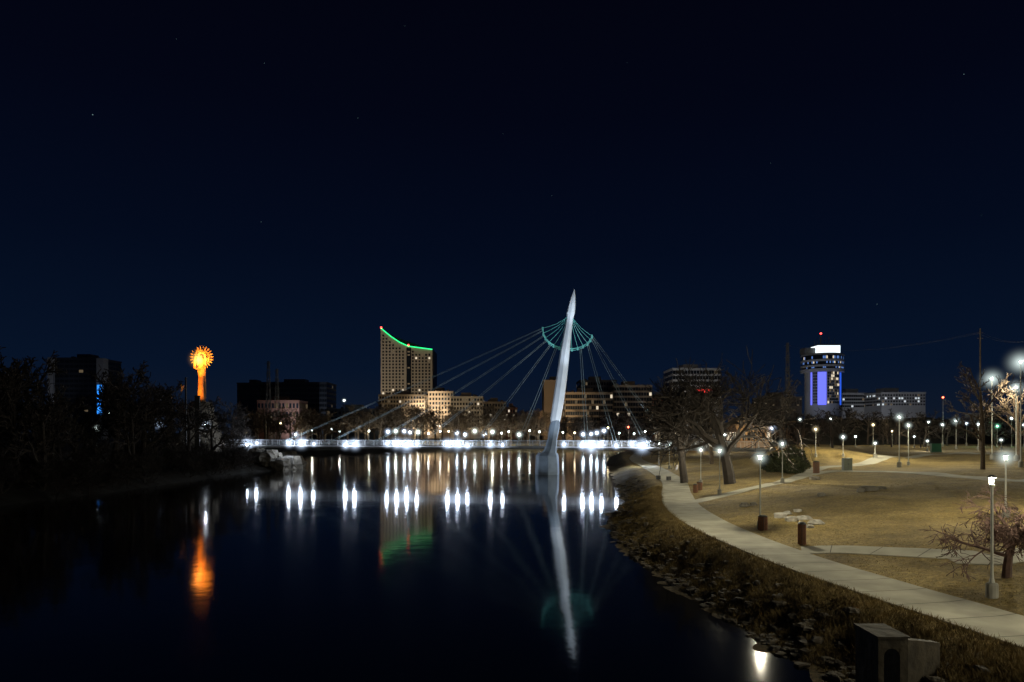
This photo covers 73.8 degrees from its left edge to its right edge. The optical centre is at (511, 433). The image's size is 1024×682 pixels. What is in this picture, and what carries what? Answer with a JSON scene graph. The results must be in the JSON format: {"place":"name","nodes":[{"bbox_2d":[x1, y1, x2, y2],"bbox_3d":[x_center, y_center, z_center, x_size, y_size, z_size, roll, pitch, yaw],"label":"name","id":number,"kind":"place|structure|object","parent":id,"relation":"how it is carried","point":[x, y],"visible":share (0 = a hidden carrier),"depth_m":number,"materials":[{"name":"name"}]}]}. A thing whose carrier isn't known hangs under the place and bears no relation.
{"place":"outdoors","nodes":[
{"label":"outdoors","id":0,"kind":"place"},
{"bbox_2d":[0,449,827,681],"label":"river water","id":1,"kind":"structure","parent":0,"point":[488,565],"depth_m":35.90,"materials":[{"name":"black liquid"}]},
{"bbox_2d":[535,289,592,474],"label":"cable stayed bridge mast","id":2,"kind":"object","parent":1,"relation":"in","point":[547,460],"visible":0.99,"depth_m":133.30,"materials":[{"name":"white metal"}]},
{"bbox_2d":[522,474,670,479],"bbox_3d":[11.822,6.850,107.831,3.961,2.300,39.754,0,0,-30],"label":"mast floodlight","id":3,"kind":"object","parent":1,"relation":"on","point":[667,477],"visible":0.77,"depth_m":95.50,"materials":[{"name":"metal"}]},
{"bbox_2d":[0,434,1023,681],"bbox_3d":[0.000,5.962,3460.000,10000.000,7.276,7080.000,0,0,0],"label":"ground","id":4,"kind":"structure","parent":0,"point":[948,458],"depth_m":52.81,"materials":[{"name":"brown plant"}]},
{"bbox_2d":[47,354,121,439],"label":"glass tower","id":5,"kind":"structure","parent":4,"relation":"on","point":[78,381],"depth_m":419.88,"materials":[{"name":"black glass"}]},
{"bbox_2d":[0,439,258,505],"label":"riverbank shrubs","id":6,"kind":"object","parent":4,"relation":"on","point":[125,466],"visible":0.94,"depth_m":98.93,"materials":[{"name":"black plant"}]},
{"bbox_2d":[0,346,261,486],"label":"riverbank trees","id":7,"kind":"object","parent":4,"relation":"on","point":[138,420],"visible":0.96,"depth_m":112.11,"materials":[{"name":"black plant"}]},
{"bbox_2d":[167,346,224,451],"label":"plains warrior statue","id":8,"kind":"object","parent":4,"relation":"on","point":[200,359],"visible":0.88,"depth_m":155.11,"materials":[{"name":"metal"}]},
{"bbox_2d":[237,380,268,438],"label":"dark glass office","id":9,"kind":"structure","parent":4,"relation":"on","point":[250,393],"depth_m":520.00,"materials":[{"name":"black glass"}]},
{"bbox_2d":[220,448,307,470],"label":"rock outcrop","id":10,"kind":"object","parent":4,"relation":"on","point":[274,460],"visible":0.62,"depth_m":148.97,"materials":[{"name":"stone"}]},
{"bbox_2d":[265,361,272,441],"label":"lattice pylon","id":11,"kind":"object","parent":4,"relation":"on","point":[267,383],"visible":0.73,"depth_m":329.98,"materials":[{"name":"black metal"}]},
{"bbox_2d":[273,369,280,440],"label":"lattice pylon","id":12,"kind":"object","parent":4,"relation":"on","point":[277,383],"visible":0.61,"depth_m":344.78,"materials":[{"name":"black metal"}]},
{"bbox_2d":[257,396,307,438],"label":"brick lowrise","id":13,"kind":"structure","parent":4,"relation":"on","point":[286,402],"depth_m":480.00,"materials":[{"name":"brown brick"}]},
{"bbox_2d":[261,379,336,437],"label":"dark glass office","id":14,"kind":"structure","parent":4,"relation":"on","point":[319,396],"depth_m":540.00,"materials":[{"name":"black glass"}]},
{"bbox_2d":[326,405,384,438],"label":"lowrise office","id":15,"kind":"structure","parent":4,"relation":"on","point":[341,411],"depth_m":480.00,"materials":[{"name":"brown glass"}]},
{"bbox_2d":[243,401,550,443],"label":"shore trees","id":16,"kind":"object","parent":4,"relation":"on","point":[391,419],"visible":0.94,"depth_m":369.61,"materials":[{"name":"beige plant"}]},
{"bbox_2d":[378,391,427,438],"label":"apartment block","id":17,"kind":"structure","parent":4,"relation":"on","point":[397,398],"depth_m":499.88,"materials":[{"name":"beige concrete"}]},
{"bbox_2d":[380,327,436,394],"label":"sloped roof tower","id":18,"kind":"structure","parent":4,"relation":"on","point":[405,365],"depth_m":600.00,"materials":[{"name":"beige glass"}]},
{"bbox_2d":[382,335,429,393],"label":"windows","id":19,"kind":"structure","parent":18,"relation":"in","point":[382,335],"depth_m":599.71,"materials":[{"name":"black glass"}]},
{"bbox_2d":[425,388,455,438],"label":"midrise office","id":20,"kind":"structure","parent":4,"relation":"on","point":[437,395],"depth_m":520.00,"materials":[{"name":"beige concrete"}]},
{"bbox_2d":[450,393,483,438],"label":"hotel block","id":21,"kind":"structure","parent":4,"relation":"on","point":[462,400],"depth_m":500.00,"materials":[{"name":"beige concrete"}]},
{"bbox_2d":[484,398,506,438],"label":"lowrise office","id":22,"kind":"structure","parent":4,"relation":"on","point":[493,401],"depth_m":520.00,"materials":[{"name":"brown brick"}]},
{"bbox_2d":[225,329,773,451],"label":"footbridge","id":23,"kind":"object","parent":4,"relation":"on","point":[604,446],"visible":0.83,"depth_m":141.34,"materials":[{"name":"metal"}]},
{"bbox_2d":[247,441,643,447],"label":"bridge floodlights","id":24,"kind":"object","parent":23,"relation":"attached to","point":[457,444],"visible":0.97,"depth_m":141.80,"materials":[{"name":"metal"}]},
{"bbox_2d":[505,404,517,438],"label":"lowrise office","id":25,"kind":"structure","parent":4,"relation":"on","point":[512,409],"depth_m":500.00,"materials":[{"name":"brick"}]},
{"bbox_2d":[542,377,566,438],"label":"theatre fly tower","id":26,"kind":"structure","parent":4,"relation":"on","point":[548,387],"depth_m":470.00,"materials":[{"name":"brown concrete"}]},
{"bbox_2d":[562,388,612,439],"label":"ribbon window office","id":27,"kind":"structure","parent":4,"relation":"on","point":[574,405],"depth_m":429.88,"materials":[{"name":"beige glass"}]},
{"bbox_2d":[576,377,616,391],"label":"office tower","id":28,"kind":"structure","parent":4,"relation":"on","point":[591,382],"depth_m":480.00,"materials":[{"name":"brown glass"}]},
{"bbox_2d":[608,381,651,439],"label":"ribbon window office","id":29,"kind":"structure","parent":4,"relation":"on","point":[642,392],"depth_m":439.88,"materials":[{"name":"beige glass"}]},
{"bbox_2d":[647,402,666,460],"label":"bare tree","id":30,"kind":"object","parent":4,"relation":"on","point":[659,458],"visible":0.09,"depth_m":149.71,"materials":[{"name":"beige plant"}]},
{"bbox_2d":[652,394,661,439],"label":"side office","id":31,"kind":"structure","parent":4,"relation":"on","point":[653,409],"depth_m":450.00,"materials":[{"name":"brick"}]},
{"bbox_2d":[653,427,685,446],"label":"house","id":32,"kind":"structure","parent":4,"relation":"on","point":[659,437],"depth_m":300.00,"materials":[{"name":"brown"}]},
{"bbox_2d":[635,359,732,482],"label":"bare tree","id":33,"kind":"object","parent":4,"relation":"on","point":[683,472],"visible":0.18,"depth_m":87.82,"materials":[{"name":"brown plant"}]},
{"bbox_2d":[663,364,720,439],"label":"striped office","id":34,"kind":"structure","parent":4,"relation":"on","point":[695,371],"depth_m":419.88,"materials":[{"name":"brown glass"}]},
{"bbox_2d":[693,484,697,492],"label":"bollard","id":35,"kind":"object","parent":4,"relation":"on","point":[695,488],"visible":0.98,"depth_m":73.23,"materials":[{"name":"metal"}]},
{"bbox_2d":[676,387,717,463],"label":"bare tree","id":36,"kind":"object","parent":4,"relation":"on","point":[711,455],"visible":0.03,"depth_m":117.91,"materials":[{"name":"brown plant"}]},
{"bbox_2d":[697,481,701,489],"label":"trash bin","id":37,"kind":"object","parent":4,"relation":"on","point":[699,483],"visible":0.85,"depth_m":76.02,"materials":[{"name":"metal"}]},
{"bbox_2d":[699,448,701,481],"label":"street lamp","id":38,"kind":"object","parent":4,"relation":"on","point":[700,465],"visible":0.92,"depth_m":83.56,"materials":[{"name":"metal"}]},
{"bbox_2d":[718,448,721,494],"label":"street lamp","id":39,"kind":"object","parent":4,"relation":"on","point":[719,489],"visible":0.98,"depth_m":68.23,"materials":[{"name":"metal"}]},
{"bbox_2d":[632,346,823,484],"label":"bare tree","id":40,"kind":"object","parent":4,"relation":"on","point":[701,406],"visible":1,"depth_m":80.11,"materials":[{"name":"brown plant"}]},
{"bbox_2d":[739,502,756,506],"bbox_3d":[19.626,6.004,56.756,1.837,0.529,0.839,0,0,-22],"label":"boulder","id":41,"kind":"object","parent":4,"relation":"on","point":[744,504],"visible":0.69,"depth_m":56.60,"materials":[{"name":"grey stone"}]},
{"bbox_2d":[727,416,771,447],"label":"warm pavilion","id":42,"kind":"structure","parent":4,"relation":"on","point":[736,427],"depth_m":215.00,"materials":[{"name":"beige concrete"}]},
{"bbox_2d":[757,454,762,528],"bbox_3d":[16.417,3.652,45.147,1.800,5.912,1.800,0,0,0],"label":"street lamp","id":43,"kind":"object","parent":4,"relation":"on","point":[760,459],"visible":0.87,"depth_m":45.10,"materials":[{"name":"metal"}]},
{"bbox_2d":[758,515,767,530],"bbox_3d":[16.375,5.826,44.564,0.610,1.010,0.610,0,0,0],"label":"trash bin","id":44,"kind":"object","parent":4,"relation":"on","point":[762,522],"visible":1,"depth_m":44.37,"materials":[{"name":"metal"}]},
{"bbox_2d":[761,451,785,471],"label":"evergreen bush","id":45,"kind":"object","parent":4,"relation":"on","point":[767,463],"visible":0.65,"depth_m":92.24,"materials":[{"name":"green plant"}]},
{"bbox_2d":[752,392,802,439],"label":"lowrise office","id":46,"kind":"structure","parent":4,"relation":"on","point":[798,405],"depth_m":420.00,"materials":[{"name":"brown glass"}]},
{"bbox_2d":[760,371,801,449],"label":"bare tree","id":47,"kind":"object","parent":4,"relation":"on","point":[781,424],"visible":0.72,"depth_m":124.75,"materials":[{"name":"brown plant"}]},
{"bbox_2d":[780,442,783,482],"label":"street lamp","id":48,"kind":"object","parent":4,"relation":"on","point":[782,480],"visible":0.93,"depth_m":76.09,"materials":[{"name":"metal"}]},
{"bbox_2d":[784,343,790,419],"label":"lattice pylon","id":49,"kind":"object","parent":4,"relation":"on","point":[786,357],"visible":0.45,"depth_m":299.99,"materials":[{"name":"black metal"}]},
{"bbox_2d":[789,333,1023,350],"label":"power lines","id":50,"kind":"object","parent":49,"relation":"attached to","point":[917,344],"visible":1,"depth_m":175.03,"materials":[{"name":"black metal"}]},
{"bbox_2d":[558,405,1023,447],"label":"park edge trees","id":51,"kind":"object","parent":4,"relation":"on","point":[619,424],"visible":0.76,"depth_m":229.93,"materials":[{"name":"brown plant"}]},
{"bbox_2d":[773,445,811,473],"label":"evergreen bush","id":52,"kind":"object","parent":4,"relation":"on","point":[799,461],"visible":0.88,"depth_m":88.91,"materials":[{"name":"green plant"}]},
{"bbox_2d":[607,478,991,681],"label":"riprap rocks","id":53,"kind":"object","parent":4,"relation":"on","point":[833,676],"visible":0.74,"depth_m":28.62,"materials":[{"name":"grey stone"}]},
{"bbox_2d":[774,509,824,527],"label":"limestone boulders","id":54,"kind":"object","parent":4,"relation":"on","point":[811,522],"visible":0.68,"depth_m":47.27,"materials":[{"name":"beige stone"}]},
{"bbox_2d":[798,522,805,544],"bbox_3d":[16.571,5.708,39.002,0.452,1.313,0.452,0,0,0],"label":"bollard","id":55,"kind":"object","parent":4,"relation":"on","point":[801,533],"visible":1,"depth_m":38.84,"materials":[{"name":"wood"}]},
{"bbox_2d":[814,428,816,456],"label":"street lamp","id":56,"kind":"object","parent":4,"relation":"on","point":[815,454],"visible":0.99,"depth_m":109.92,"materials":[{"name":"metal"}]},
{"bbox_2d":[813,461,819,472],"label":"trash bin","id":57,"kind":"object","parent":4,"relation":"on","point":[816,466],"visible":0.97,"depth_m":87.21,"materials":[{"name":"metal"}]},
{"bbox_2d":[611,485,1023,681],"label":"bank grass","id":58,"kind":"structure","parent":4,"relation":"on","point":[1018,656],"depth_m":27.87,"materials":[{"name":"brown plant"}]},
{"bbox_2d":[809,476,826,496],"bbox_3d":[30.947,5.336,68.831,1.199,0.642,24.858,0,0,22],"label":"boulder","id":59,"kind":"object","parent":4,"relation":"on","point":[821,494],"visible":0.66,"depth_m":79.21,"materials":[{"name":"beige stone"}]},
{"bbox_2d":[800,333,844,418],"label":"round tower","id":60,"kind":"structure","parent":4,"relation":"on","point":[821,370],"depth_m":352.81,"materials":[{"name":"grey glass"}]},
{"bbox_2d":[804,355,843,403],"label":"windows","id":61,"kind":"structure","parent":60,"relation":"in","point":[830,378],"depth_m":351.52,"materials":[{"name":"black glass"}]},
{"bbox_2d":[842,458,852,470],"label":"utility cabinet","id":62,"kind":"object","parent":4,"relation":"on","point":[846,464],"visible":0.89,"depth_m":88.95,"materials":[{"name":"green metal"}]},
{"bbox_2d":[840,389,867,419],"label":"parking garage","id":63,"kind":"structure","parent":4,"relation":"on","point":[853,399],"depth_m":419.88,"materials":[{"name":"grey concrete"}]},
{"bbox_2d":[857,485,886,492],"bbox_3d":[31.878,5.003,60.559,4.193,0.727,1.286,0,0,-22],"label":"boulder","id":64,"kind":"object","parent":4,"relation":"on","point":[866,488],"visible":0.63,"depth_m":60.12,"materials":[{"name":"grey stone"}]},
{"bbox_2d":[873,442,876,457],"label":"street lamp","id":65,"kind":"object","parent":4,"relation":"on","point":[874,455],"visible":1,"depth_m":109.89,"materials":[{"name":"metal"}]},
{"bbox_2d":[864,388,925,419],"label":"hospital block","id":66,"kind":"structure","parent":4,"relation":"on","point":[882,400],"depth_m":400.00,"materials":[{"name":"grey concrete"}]},
{"bbox_2d":[853,623,939,681],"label":"concrete outfall","id":67,"kind":"object","parent":4,"relation":"on","point":[884,652],"visible":0.99,"depth_m":19.83,"materials":[{"name":"grey concrete"}]},
{"bbox_2d":[897,415,901,466],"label":"street lamp","id":68,"kind":"object","parent":4,"relation":"on","point":[899,463],"visible":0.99,"depth_m":95.94,"materials":[{"name":"metal"}]},
{"bbox_2d":[907,424,909,464],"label":"street lamp","id":69,"kind":"object","parent":4,"relation":"on","point":[908,462],"visible":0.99,"depth_m":99.44,"materials":[{"name":"metal"}]},
{"bbox_2d":[930,444,941,452],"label":"green dumpster","id":70,"kind":"object","parent":4,"relation":"on","point":[935,447],"visible":0.93,"depth_m":150.67,"materials":[{"name":"metal"}]},
{"bbox_2d":[924,483,1023,580],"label":"weeping tree","id":71,"kind":"object","parent":4,"relation":"on","point":[1012,533],"visible":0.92,"depth_m":28.31,"materials":[{"name":"brown plant"}]},
{"bbox_2d":[977,328,982,450],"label":"utility pole","id":72,"kind":"object","parent":4,"relation":"on","point":[980,338],"visible":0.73,"depth_m":149.96,"materials":[{"name":"brown wood"}]},
{"bbox_2d":[942,361,1023,468],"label":"bare tree","id":73,"kind":"object","parent":4,"relation":"on","point":[981,437],"visible":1,"depth_m":82.04,"materials":[{"name":"brown plant"}]},
{"bbox_2d":[985,475,998,598],"bbox_3d":[18.413,4.091,26.178,0.420,4.994,0.420,0,0,0],"label":"street lamp","id":74,"kind":"object","parent":4,"relation":"on","point":[991,589],"visible":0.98,"depth_m":26.14,"materials":[{"name":"metal"}]},
{"bbox_2d":[990,378,993,459],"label":"street lamp","id":75,"kind":"object","parent":4,"relation":"on","point":[991,456],"visible":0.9,"depth_m":105.51,"materials":[{"name":"metal"}]},
{"bbox_2d":[964,413,1023,436],"bbox_3d":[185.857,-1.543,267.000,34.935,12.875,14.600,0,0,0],"label":"tree","id":76,"kind":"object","parent":4,"relation":"on","point":[969,418],"depth_m":260.00,"materials":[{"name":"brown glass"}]},
{"bbox_2d":[971,374,1023,459],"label":"bare tree","id":77,"kind":"object","parent":4,"relation":"on","point":[1018,422],"visible":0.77,"depth_m":100.18,"materials":[{"name":"beige plant"}]},
{"bbox_2d":[1002,454,1009,517],"bbox_3d":[30.720,2.956,42.463,2.200,5.090,2.200,0,0,0],"label":"street lamp","id":78,"kind":"object","parent":4,"relation":"on","point":[1005,461],"visible":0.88,"depth_m":42.42,"materials":[{"name":"metal"}]},
{"bbox_2d":[1014,386,1018,460],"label":"street lamp","id":79,"kind":"object","parent":4,"relation":"on","point":[1016,457],"visible":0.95,"depth_m":97.81,"materials":[{"name":"metal"}]},
{"bbox_2d":[1018,360,1023,467],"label":"street lamp","id":80,"kind":"object","parent":4,"relation":"on","point":[1020,463],"visible":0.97,"depth_m":86.38,"materials":[{"name":"metal"}]},
{"bbox_2d":[0,0,1023,433],"label":"sky","id":81,"kind":"structure","parent":0,"point":[253,183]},
{"bbox_2d":[629,452,1023,647],"bbox_3d":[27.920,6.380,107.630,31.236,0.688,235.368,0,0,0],"label":"riverside path","id":82,"kind":"structure","parent":0,"point":[901,593],"depth_m":30.90,"materials":[{"name":"concrete"}]},
{"bbox_2d":[695,470,1023,502],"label":"lawn path","id":83,"kind":"structure","parent":0,"point":[786,480],"depth_m":73.80,"materials":[{"name":"concrete"}]},
{"bbox_2d":[773,417,1023,444],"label":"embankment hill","id":84,"kind":"structure","parent":0,"point":[861,438],"depth_m":246.74,"materials":[{"name":"black plant"}]},
{"bbox_2d":[794,452,1008,476],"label":"path","id":85,"kind":"structure","parent":0,"point":[873,460],"depth_m":106.75,"materials":[{"name":"concrete"}]},
{"bbox_2d":[801,545,1023,564],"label":"branch path","id":86,"kind":"structure","parent":0,"point":[981,559],"depth_m":34.28,"materials":[{"name":"concrete"}]}
]}

